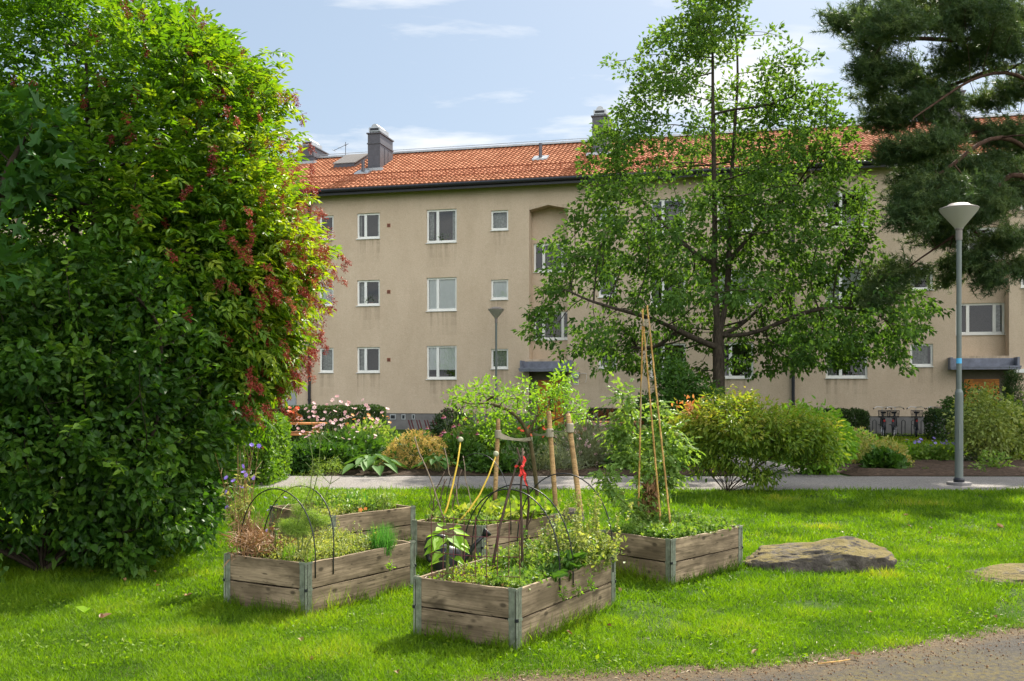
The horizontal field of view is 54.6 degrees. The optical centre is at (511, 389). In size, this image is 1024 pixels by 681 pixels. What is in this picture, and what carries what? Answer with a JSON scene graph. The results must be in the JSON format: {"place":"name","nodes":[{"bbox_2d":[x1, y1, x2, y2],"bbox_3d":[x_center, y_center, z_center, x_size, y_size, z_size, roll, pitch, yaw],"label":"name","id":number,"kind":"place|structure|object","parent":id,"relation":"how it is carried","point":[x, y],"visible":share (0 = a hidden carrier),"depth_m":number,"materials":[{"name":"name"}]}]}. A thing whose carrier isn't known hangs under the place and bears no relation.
{"place":"outdoors","nodes":[
{"label":"outdoors","id":0,"kind":"place"},
{"bbox_2d":[0,429,1023,680],"bbox_3d":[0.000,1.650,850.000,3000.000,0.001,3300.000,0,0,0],"label":"ground","id":1,"kind":"structure","parent":0,"point":[672,617],"depth_m":7.35,"materials":[{"name":"green plant"}]},
{"bbox_2d":[0,82,83,291],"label":"maple sapling","id":2,"kind":"object","parent":1,"relation":"on","point":[8,198],"visible":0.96,"depth_m":8.85,"materials":[{"name":"green plant"}]},
{"bbox_2d":[0,222,257,583],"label":"leafy shrub","id":3,"kind":"object","parent":1,"relation":"on","point":[115,485],"visible":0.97,"depth_m":8.78,"materials":[{"name":"green plant"}]},
{"bbox_2d":[0,0,351,525],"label":"elder tree","id":4,"kind":"object","parent":1,"relation":"on","point":[255,260],"visible":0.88,"depth_m":10.02,"materials":[{"name":"green plant"}]},
{"bbox_2d":[213,411,292,485],"bbox_3d":[-5.509,1.030,17.627,3.014,1.375,1.588,0,0,0],"label":"hedge","id":5,"kind":"object","parent":1,"relation":"on","point":[274,455],"visible":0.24,"depth_m":17.28,"materials":[{"name":"green plant"}]},
{"bbox_2d":[242,404,386,443],"bbox_3d":[-6.403,1.060,29.686,5.361,1.311,1.258,0,0,0],"label":"hedge","id":6,"kind":"object","parent":1,"relation":"on","point":[376,410],"visible":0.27,"depth_m":29.27,"materials":[{"name":"green plant"}]},
{"bbox_2d":[223,534,416,614],"bbox_3d":[-1.504,1.452,7.920,0.844,0.397,1.320,0,0,34],"label":"raised bed","id":7,"kind":"object","parent":1,"relation":"on","point":[249,578],"visible":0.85,"depth_m":7.50,"materials":[{"name":"wood"}]},
{"bbox_2d":[215,441,261,546],"bbox_3d":[-2.254,0.871,8.234,0.359,0.902,0.465,0,0,0],"label":"cornflower clump","id":8,"kind":"object","parent":7,"relation":"on","point":[243,505],"visible":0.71,"depth_m":8.20,"materials":[{"name":"green plant"}]},
{"bbox_2d":[222,502,286,548],"bbox_3d":[-2.088,1.101,8.020,0.428,0.441,0.380,0,0,-38],"label":"weed mass","id":9,"kind":"object","parent":7,"relation":"on","point":[246,526],"visible":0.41,"depth_m":7.95,"materials":[{"name":"brown plant"}]},
{"bbox_2d":[218,522,299,567],"bbox_3d":[-1.951,1.216,7.778,0.608,0.406,0.786,0,0,33],"label":"weed mass","id":10,"kind":"object","parent":7,"relation":"on","point":[252,545],"visible":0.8,"depth_m":7.66,"materials":[{"name":"brown plant"}]},
{"bbox_2d":[240,488,315,577],"bbox_3d":[-1.778,1.063,7.501,0.832,0.635,0.009,0,0,34],"label":"garden hoop","id":11,"kind":"object","parent":7,"relation":"on","point":[304,511],"visible":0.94,"depth_m":7.39,"materials":[{"name":"black plastic"}]},
{"bbox_2d":[275,422,345,560],"bbox_3d":[-1.545,0.784,7.589,0.575,1.076,0.286,0,0,0],"label":"fennel","id":12,"kind":"object","parent":7,"relation":"on","point":[296,527],"visible":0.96,"depth_m":7.58,"materials":[{"name":"green plant"}]},
{"bbox_2d":[250,516,397,561],"bbox_3d":[-1.503,1.206,7.925,0.806,0.291,1.085,0,0,33],"label":"thyme mass","id":13,"kind":"object","parent":7,"relation":"on","point":[350,544],"visible":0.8,"depth_m":7.74,"materials":[{"name":"green plant"}]},
{"bbox_2d":[275,521,377,557],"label":"oregano sprigs","id":14,"kind":"object","parent":7,"relation":"on","point":[321,533],"visible":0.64,"depth_m":7.95,"materials":[{"name":"green plant"}]},
{"bbox_2d":[365,519,400,554],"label":"chive clump","id":15,"kind":"object","parent":7,"relation":"on","point":[386,540],"visible":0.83,"depth_m":7.96,"materials":[{"name":"green plant"}]},
{"bbox_2d":[269,500,414,540],"bbox_3d":[-1.831,1.452,10.720,1.152,0.397,1.283,0,0,-44],"label":"raised bed","id":16,"kind":"object","parent":1,"relation":"on","point":[402,516],"visible":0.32,"depth_m":10.45,"materials":[{"name":"wood"}]},
{"bbox_2d":[313,503,363,515],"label":"thyme mass","id":17,"kind":"object","parent":16,"relation":"on","point":[336,512],"visible":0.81,"depth_m":10.34,"materials":[{"name":"green plant"}]},
{"bbox_2d":[302,488,399,513],"bbox_3d":[-1.751,1.228,10.791,0.964,0.312,0.873,0,0,43],"label":"herb mass","id":18,"kind":"object","parent":16,"relation":"on","point":[361,501],"visible":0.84,"depth_m":10.69,"materials":[{"name":"green plant"}]},
{"bbox_2d":[429,407,473,436],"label":"clipped shrub","id":19,"kind":"object","parent":1,"relation":"on","point":[439,427],"visible":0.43,"depth_m":32.80,"materials":[{"name":"green plant"}]},
{"bbox_2d":[424,528,490,570],"bbox_3d":[-0.488,1.444,8.920,0.609,0.412,0.260,0,0,0],"label":"watering can","id":20,"kind":"object","parent":1,"relation":"on","point":[438,566],"visible":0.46,"depth_m":8.87,"materials":[{"name":"black plastic"}]},
{"bbox_2d":[411,513,558,561],"bbox_3d":[-0.247,1.452,9.797,0.808,0.397,1.318,0,0,40],"label":"raised bed","id":21,"kind":"object","parent":1,"relation":"on","point":[420,531],"visible":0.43,"depth_m":9.47,"materials":[{"name":"wood"}]},
{"bbox_2d":[424,506,516,525],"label":"weed mass","id":22,"kind":"object","parent":21,"relation":"on","point":[436,512],"visible":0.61,"depth_m":9.51,"materials":[{"name":"green plant"}]},
{"bbox_2d":[451,497,551,522],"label":"squash plant","id":23,"kind":"object","parent":21,"relation":"on","point":[492,507],"visible":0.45,"depth_m":9.70,"materials":[{"name":"green plant"}]},
{"bbox_2d":[500,495,556,518],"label":"bean plant","id":24,"kind":"object","parent":21,"relation":"on","point":[537,508],"visible":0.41,"depth_m":9.87,"materials":[{"name":"green plant"}]},
{"bbox_2d":[488,307,503,413],"bbox_3d":[-0.615,-0.785,38.600,0.650,4.870,0.650,0,0,0],"label":"street lamp","id":25,"kind":"object","parent":1,"relation":"on","point":[495,312],"visible":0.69,"depth_m":38.56,"materials":[{"name":"black metal"}]},
{"bbox_2d":[493,419,499,502],"bbox_3d":[-0.220,1.030,13.970,0.112,1.242,0.064,0,0,0],"label":"wooden stake","id":26,"kind":"object","parent":1,"relation":"on","point":[495,480],"visible":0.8,"depth_m":13.94,"materials":[{"name":"beige wood"}]},
{"bbox_2d":[412,557,615,649],"bbox_3d":[0.061,1.452,7.112,0.830,0.396,1.537,0,0,30],"label":"raised bed","id":27,"kind":"object","parent":1,"relation":"on","point":[461,604],"visible":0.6,"depth_m":6.54,"materials":[{"name":"wood"}]},
{"bbox_2d":[424,522,469,580],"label":"sunflower seedling","id":28,"kind":"object","parent":27,"relation":"on","point":[437,542],"visible":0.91,"depth_m":6.74,"materials":[{"name":"green plant"}]},
{"bbox_2d":[428,560,517,585],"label":"weed mass","id":29,"kind":"object","parent":27,"relation":"on","point":[468,579],"visible":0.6,"depth_m":6.79,"materials":[{"name":"green plant"}]},
{"bbox_2d":[431,514,519,584],"bbox_3d":[-0.244,1.095,6.602,0.639,0.510,0.027,0,0,20],"label":"wire mesh","id":30,"kind":"object","parent":27,"relation":"on","point":[475,536],"visible":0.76,"depth_m":6.60,"materials":[{"name":"metal"}]},
{"bbox_2d":[462,489,560,592],"bbox_3d":[-0.015,1.038,6.971,0.820,0.685,0.009,0,0,33],"label":"garden hoop","id":31,"kind":"object","parent":27,"relation":"on","point":[540,507],"visible":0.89,"depth_m":6.87,"materials":[{"name":"black plastic"}]},
{"bbox_2d":[492,448,534,568],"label":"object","id":32,"kind":"object","parent":27,"relation":"on","point":[520,460],"visible":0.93,"depth_m":6.92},
{"bbox_2d":[472,564,554,592],"bbox_3d":[0.062,1.266,6.658,0.520,0.171,0.612,0,0,29],"label":"parsley mass","id":33,"kind":"object","parent":27,"relation":"on","point":[526,577],"visible":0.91,"depth_m":6.56,"materials":[{"name":"green plant"}]},
{"bbox_2d":[471,484,573,587],"bbox_3d":[0.064,1.028,7.106,0.821,0.704,0.018,0,0,27],"label":"garden hoop","id":34,"kind":"object","parent":27,"relation":"on","point":[548,499],"visible":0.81,"depth_m":7.04,"materials":[{"name":"black plastic"}]},
{"bbox_2d":[472,529,623,579],"bbox_3d":[0.281,1.206,7.370,0.873,0.314,1.108,0,0,31],"label":"herb mass","id":35,"kind":"object","parent":27,"relation":"on","point":[530,558],"visible":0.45,"depth_m":7.11,"materials":[{"name":"green plant"}]},
{"bbox_2d":[508,512,611,564],"bbox_3d":[0.391,1.134,7.318,0.584,0.396,0.960,0,0,24],"label":"lemon balm","id":36,"kind":"object","parent":27,"relation":"on","point":[557,530],"visible":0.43,"depth_m":7.16,"materials":[{"name":"green plant"}]},
{"bbox_2d":[537,543,586,581],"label":"strawberry leaves","id":37,"kind":"object","parent":27,"relation":"on","point":[567,561],"visible":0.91,"depth_m":6.87,"materials":[{"name":"green plant"}]},
{"bbox_2d":[517,473,613,571],"bbox_3d":[0.402,1.013,7.691,0.821,0.734,0.009,0,0,27],"label":"garden hoop","id":38,"kind":"object","parent":27,"relation":"on","point":[591,487],"visible":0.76,"depth_m":7.62,"materials":[{"name":"black plastic"}]},
{"bbox_2d":[536,520,627,576],"bbox_3d":[0.523,1.171,7.378,0.553,0.361,0.880,0,0,29],"label":"mint mass","id":39,"kind":"object","parent":27,"relation":"on","point":[604,546],"visible":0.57,"depth_m":7.24,"materials":[{"name":"green plant"}]},
{"bbox_2d":[537,490,633,569],"bbox_3d":[0.526,1.039,7.401,0.701,0.585,0.625,0,0,0],"label":"flowering mint","id":40,"kind":"object","parent":27,"relation":"on","point":[577,523],"visible":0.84,"depth_m":7.35,"materials":[{"name":"green plant"}]},
{"bbox_2d":[441,360,597,495],"bbox_3d":[0.134,0.593,15.037,2.357,2.131,2.066,0,0,0],"label":"young tree","id":41,"kind":"object","parent":1,"relation":"on","point":[557,393],"visible":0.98,"depth_m":14.81,"materials":[{"name":"green plant"}]},
{"bbox_2d":[305,455,744,475],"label":"flower bed soil","id":42,"kind":"structure","parent":1,"relation":"on","point":[421,471],"depth_m":19.20,"materials":[{"name":"brown soil"}]},
{"bbox_2d":[284,438,361,473],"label":"leafy perennial","id":43,"kind":"object","parent":42,"relation":"on","point":[301,455],"visible":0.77,"depth_m":19.44,"materials":[{"name":"green plant"}]},
{"bbox_2d":[291,395,392,460],"bbox_3d":[-3.544,0.913,20.904,2.386,1.610,2.248,0,0,0],"label":"anemone clump","id":44,"kind":"object","parent":42,"relation":"on","point":[366,443],"visible":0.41,"depth_m":20.66,"materials":[{"name":"green plant"}]},
{"bbox_2d":[345,413,399,454],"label":"leafy perennial","id":45,"kind":"object","parent":42,"relation":"on","point":[384,434],"visible":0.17,"depth_m":22.25,"materials":[{"name":"green plant"}]},
{"bbox_2d":[339,454,408,475],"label":"hosta","id":46,"kind":"object","parent":42,"relation":"on","point":[365,461],"visible":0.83,"depth_m":19.08,"materials":[{"name":"green plant"}]},
{"bbox_2d":[374,428,454,468],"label":"plume perennial","id":47,"kind":"object","parent":42,"relation":"on","point":[401,450],"visible":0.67,"depth_m":20.01,"materials":[{"name":"yellow plant"}]},
{"bbox_2d":[410,454,459,471],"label":"hosta","id":48,"kind":"object","parent":42,"relation":"on","point":[439,462],"visible":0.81,"depth_m":19.27,"materials":[{"name":"green plant"}]},
{"bbox_2d":[423,415,486,466],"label":"coneflower clump","id":49,"kind":"object","parent":42,"relation":"on","point":[453,443],"visible":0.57,"depth_m":20.44,"materials":[{"name":"green plant"}]},
{"bbox_2d":[441,399,481,442],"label":"seedhead clump","id":50,"kind":"object","parent":42,"relation":"on","point":[459,428],"visible":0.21,"depth_m":22.15,"materials":[{"name":"green plant"}]},
{"bbox_2d":[459,445,526,475],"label":"leafy perennial","id":51,"kind":"object","parent":42,"relation":"on","point":[480,462],"visible":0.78,"depth_m":19.26,"materials":[{"name":"green plant"}]},
{"bbox_2d":[461,409,529,453],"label":"leafy perennial","id":52,"kind":"object","parent":42,"relation":"on","point":[503,442],"visible":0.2,"depth_m":20.90,"materials":[{"name":"green plant"}]},
{"bbox_2d":[504,425,548,468],"bbox_3d":[0.321,1.187,19.910,1.182,0.969,1.024,0,0,0],"label":"scarlet dahlia","id":53,"kind":"object","parent":42,"relation":"on","point":[537,440],"visible":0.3,"depth_m":19.74,"materials":[{"name":"green plant"}]},
{"bbox_2d":[500,441,593,470],"bbox_3d":[0.520,1.323,19.588,2.231,0.668,1.121,0,0,0],"label":"lavender mound","id":54,"kind":"object","parent":42,"relation":"on","point":[564,464],"visible":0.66,"depth_m":19.47,"materials":[{"name":"green plant"}]},
{"bbox_2d":[501,418,592,460],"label":"leafy perennial","id":55,"kind":"object","parent":42,"relation":"on","point":[541,430],"visible":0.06,"depth_m":22.03,"materials":[{"name":"green plant"}]},
{"bbox_2d":[547,412,621,466],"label":"silver shrub","id":56,"kind":"object","parent":42,"relation":"on","point":[585,448],"visible":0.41,"depth_m":20.14,"materials":[{"name":"green plant"}]},
{"bbox_2d":[603,425,687,469],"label":"leafy perennial","id":57,"kind":"object","parent":42,"relation":"on","point":[625,450],"visible":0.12,"depth_m":19.67,"materials":[{"name":"green plant"}]},
{"bbox_2d":[633,355,724,442],"bbox_3d":[3.854,0.444,22.601,2.258,2.498,1.636,0,0,0],"label":"tall shrub","id":58,"kind":"object","parent":42,"relation":"on","point":[677,386],"visible":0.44,"depth_m":22.42,"materials":[{"name":"green plant"}]},
{"bbox_2d":[547,411,557,510],"bbox_3d":[0.548,0.973,13.448,0.066,1.361,0.198,0,0,-44],"label":"wooden stake","id":59,"kind":"object","parent":1,"relation":"on","point":[552,466],"visible":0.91,"depth_m":13.42,"materials":[{"name":"beige wood"}]},
{"bbox_2d":[495,423,573,441],"bbox_3d":[0.176,0.624,13.861,0.772,0.373,2.341,0,0,-13],"label":"tree tie","id":60,"kind":"object","parent":59,"relation":"attached to","point":[548,433],"visible":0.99,"depth_m":13.93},
{"bbox_2d":[566,413,583,515],"bbox_3d":[0.808,0.983,12.777,0.070,1.349,0.349,0,0,-34],"label":"wooden stake","id":61,"kind":"object","parent":1,"relation":"on","point":[573,457],"visible":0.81,"depth_m":12.76,"materials":[{"name":"beige wood"}]},
{"bbox_2d":[601,525,742,584],"bbox_3d":[1.460,1.452,9.015,0.785,0.396,1.200,0,0,43],"label":"raised bed","id":62,"kind":"object","parent":1,"relation":"on","point":[707,550],"visible":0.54,"depth_m":8.60,"materials":[{"name":"wood"}]},
{"bbox_2d":[583,371,705,523],"bbox_3d":[1.234,0.626,9.433,1.280,1.608,0.616,0,0,-21],"label":"tomato plant","id":63,"kind":"object","parent":62,"relation":"on","point":[648,495],"visible":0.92,"depth_m":9.40,"materials":[{"name":"green plant"}]},
{"bbox_2d":[641,310,660,519],"bbox_3d":[1.261,0.330,8.931,0.021,2.063,0.445,0,0,32],"label":"bamboo cane","id":64,"kind":"object","parent":62,"relation":"on","point":[650,405],"visible":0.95,"depth_m":8.92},
{"bbox_2d":[637,309,643,512],"bbox_3d":[1.175,0.325,9.096,0.021,2.074,0.711,0,0,4],"label":"bamboo cane","id":65,"kind":"object","parent":64,"relation":"attached to","point":[640,414],"visible":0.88,"depth_m":9.09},
{"bbox_2d":[646,306,670,522],"bbox_3d":[1.315,0.311,8.854,0.340,2.100,0.021,0,0,-40],"label":"bamboo cane","id":66,"kind":"object","parent":62,"relation":"on","point":[665,478],"visible":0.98,"depth_m":8.85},
{"bbox_2d":[610,512,740,538],"bbox_3d":[1.465,1.240,9.011,0.847,0.239,1.196,0,0,43],"label":"parsley mass","id":67,"kind":"object","parent":62,"relation":"on","point":[652,528],"visible":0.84,"depth_m":8.82,"materials":[{"name":"green plant"}]},
{"bbox_2d":[634,506,717,538],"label":"oregano sprigs","id":68,"kind":"object","parent":62,"relation":"on","point":[658,523],"visible":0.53,"depth_m":9.04,"materials":[{"name":"green plant"}]},
{"bbox_2d":[511,0,954,406],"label":"oak tree","id":69,"kind":"object","parent":1,"relation":"on","point":[702,37],"visible":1,"depth_m":27.07,"materials":[{"name":"green plant"}]},
{"bbox_2d":[663,384,857,493],"bbox_3d":[3.903,0.809,15.781,3.260,1.800,2.056,0,0,0],"label":"spreading bush","id":70,"kind":"object","parent":1,"relation":"on","point":[728,427],"visible":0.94,"depth_m":15.51,"materials":[{"name":"green plant"}]},
{"bbox_2d":[743,536,896,573],"bbox_3d":[2.827,1.660,9.263,1.388,0.557,0.914,0,0,0],"label":"boulder","id":71,"kind":"object","parent":1,"relation":"on","point":[851,553],"visible":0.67,"depth_m":9.02,"materials":[{"name":"stone"}]},
{"bbox_2d":[818,407,870,436],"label":"hedge","id":72,"kind":"object","parent":1,"relation":"on","point":[861,416],"visible":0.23,"depth_m":31.26,"materials":[{"name":"green plant"}]},
{"bbox_2d":[809,0,1023,322],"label":"pine tree","id":73,"kind":"object","parent":1,"relation":"on","point":[925,186],"visible":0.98,"depth_m":25.26,"materials":[{"name":"green plant"}]},
{"bbox_2d":[828,454,1023,475],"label":"flower bed soil","id":74,"kind":"structure","parent":1,"relation":"on","point":[941,468],"depth_m":19.23,"materials":[{"name":"brown soil"}]},
{"bbox_2d":[764,395,862,475],"bbox_3d":[5.839,0.929,19.357,1.985,1.657,1.579,0,0,0],"label":"leafy shrub","id":75,"kind":"object","parent":74,"relation":"on","point":[853,447],"visible":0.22,"depth_m":19.09,"materials":[{"name":"green plant"}]},
{"bbox_2d":[844,426,877,463],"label":"tan perennial","id":76,"kind":"object","parent":74,"relation":"on","point":[865,441],"visible":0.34,"depth_m":20.77,"materials":[{"name":"green plant"}]},
{"bbox_2d":[858,444,912,468],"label":"leafy perennial","id":77,"kind":"object","parent":74,"relation":"on","point":[876,457],"visible":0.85,"depth_m":19.62,"materials":[{"name":"green plant"}]},
{"bbox_2d":[861,435,914,464],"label":"tan perennial","id":78,"kind":"object","parent":74,"relation":"on","point":[895,447],"visible":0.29,"depth_m":20.50,"materials":[{"name":"green plant"}]},
{"bbox_2d":[905,437,954,460],"bbox_3d":[9.167,1.369,21.703,1.317,0.658,0.946,0,0,0],"label":"cranesbill","id":79,"kind":"object","parent":74,"relation":"on","point":[939,452],"visible":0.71,"depth_m":21.53,"materials":[{"name":"green plant"}]},
{"bbox_2d":[941,382,1023,459],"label":"loose shrub","id":80,"kind":"object","parent":74,"relation":"on","point":[978,428],"visible":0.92,"depth_m":20.95,"materials":[{"name":"green plant"}]},
{"bbox_2d":[968,449,1015,467],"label":"leafy perennial","id":81,"kind":"object","parent":74,"relation":"on","point":[995,461],"visible":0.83,"depth_m":19.47,"materials":[{"name":"green plant"}]},
{"bbox_2d":[998,390,1023,456],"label":"dense shrub","id":82,"kind":"object","parent":74,"relation":"on","point":[1021,416],"visible":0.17,"depth_m":21.98,"materials":[{"name":"green plant"}]},
{"bbox_2d":[936,380,999,423],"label":"round shrub","id":83,"kind":"object","parent":1,"relation":"on","point":[946,404],"visible":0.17,"depth_m":32.53,"materials":[{"name":"green plant"}]},
{"bbox_2d":[922,407,1020,440],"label":"hedge","id":84,"kind":"object","parent":1,"relation":"on","point":[937,415],"visible":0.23,"depth_m":31.24,"materials":[{"name":"green plant"}]},
{"bbox_2d":[964,563,1023,585],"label":"boulder","id":85,"kind":"object","parent":1,"relation":"on","point":[1014,571],"visible":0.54,"depth_m":8.60,"materials":[{"name":"stone"}]},
{"bbox_2d":[0,0,1023,164],"label":"sky","id":86,"kind":"structure","parent":0,"point":[431,74],"materials":[{"name":"blue"}]},
{"bbox_2d":[1,84,1023,434],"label":"apartment building","id":87,"kind":"structure","parent":0,"point":[439,250],"depth_m":40.18,"materials":[{"name":"beige paint"}]},
{"bbox_2d":[319,348,333,372],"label":"window","id":88,"kind":"structure","parent":87,"relation":"in","point":[326,361],"depth_m":42.03,"materials":[{"name":"white paint"}]},
{"bbox_2d":[356,213,379,239],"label":"window","id":89,"kind":"structure","parent":87,"relation":"in","point":[359,216],"depth_m":41.51,"materials":[{"name":"white paint"}]},
{"bbox_2d":[357,347,379,372],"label":"window","id":90,"kind":"structure","parent":87,"relation":"in","point":[362,352],"depth_m":41.52,"materials":[{"name":"white paint"}]},
{"bbox_2d":[357,280,379,305],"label":"window","id":91,"kind":"structure","parent":87,"relation":"in","point":[362,285],"depth_m":41.51,"materials":[{"name":"white paint"}]},
{"bbox_2d":[426,346,456,379],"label":"window","id":92,"kind":"structure","parent":87,"relation":"in","point":[439,358],"depth_m":40.71,"materials":[{"name":"white paint"}]},
{"bbox_2d":[426,277,456,311],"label":"window","id":93,"kind":"structure","parent":87,"relation":"in","point":[441,292],"depth_m":40.71,"materials":[{"name":"grey glass"}]},
{"bbox_2d":[426,209,456,243],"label":"window","id":94,"kind":"structure","parent":87,"relation":"in","point":[430,213],"depth_m":40.71,"materials":[{"name":"white paint"}]},
{"bbox_2d":[490,210,507,230],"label":"window","id":95,"kind":"structure","parent":87,"relation":"in","point":[498,218],"depth_m":40.18,"materials":[{"name":"white paint"}]},
{"bbox_2d":[491,349,507,368],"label":"window","id":96,"kind":"structure","parent":87,"relation":"in","point":[502,354],"depth_m":40.17,"materials":[{"name":"white paint"}]},
{"bbox_2d":[491,280,508,299],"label":"window","id":97,"kind":"structure","parent":87,"relation":"in","point":[499,288],"depth_m":40.13,"materials":[{"name":"white paint"}]},
{"bbox_2d":[538,380,563,427],"bbox_3d":[1.560,0.635,39.821,1.032,2.030,0.144,0,0,14],"label":"door","id":98,"kind":"structure","parent":87,"relation":"in","point":[539,381],"depth_m":39.79,"materials":[{"name":"brown wood"}]},
{"bbox_2d":[826,265,863,303],"bbox_3d":[12.396,-3.896,36.809,1.510,1.408,0.197,0,0,14],"label":"window","id":99,"kind":"structure","parent":87,"relation":"in","point":[852,275],"depth_m":36.88,"materials":[{"name":"grey glass"}]},
{"bbox_2d":[825,341,867,378],"bbox_3d":[12.443,-1.093,36.995,1.510,1.434,0.591,0,0,14],"label":"window","id":100,"kind":"structure","parent":87,"relation":"in","point":[862,375],"depth_m":36.84,"materials":[{"name":"white paint"}]},
{"bbox_2d":[910,344,933,366],"bbox_3d":[14.925,-1.236,36.218,0.820,0.848,0.282,0,0,14],"label":"window","id":101,"kind":"structure","parent":87,"relation":"in","point":[920,358],"depth_m":36.31,"materials":[{"name":"white paint"}]},
{"bbox_2d":[964,379,998,402],"bbox_3d":[16.999,0.635,35.959,1.165,2.030,0.110,0,0,14],"label":"door","id":102,"kind":"structure","parent":87,"relation":"in","point":[989,382],"depth_m":35.92,"materials":[{"name":"brown wood"}]},
{"bbox_2d":[962,303,1005,334],"bbox_3d":[17.059,-2.566,36.281,1.725,1.168,0.285,0,0,14],"label":"window","id":103,"kind":"structure","parent":87,"relation":"in","point":[997,308],"depth_m":36.22,"materials":[{"name":"white paint"}]},
{"bbox_2d":[11,430,1022,475],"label":"soil","id":104,"kind":"structure","parent":0,"point":[913,438],"depth_m":30.84,"materials":[{"name":"brown soil"}]},
{"bbox_2d":[61,455,1023,489],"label":"garden path","id":105,"kind":"structure","parent":0,"point":[807,481],"depth_m":17.75,"materials":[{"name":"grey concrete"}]},
{"bbox_2d":[939,202,979,485],"bbox_3d":[7.720,-0.785,17.150,0.650,4.870,0.650,0,0,0],"label":"street lamp","id":106,"kind":"object","parent":105,"relation":"on","point":[957,216],"visible":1,"depth_m":17.10,"materials":[{"name":"grey metal"}]},
{"bbox_2d":[444,622,1023,680],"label":"asphalt path","id":107,"kind":"structure","parent":0,"point":[1009,667],"depth_m":5.85,"materials":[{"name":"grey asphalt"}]},
{"bbox_2d":[1000,367,1023,424],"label":"column conifer","id":108,"kind":"object","parent":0,"point":[1013,378],"depth_m":30.95,"materials":[{"name":"green plant"}]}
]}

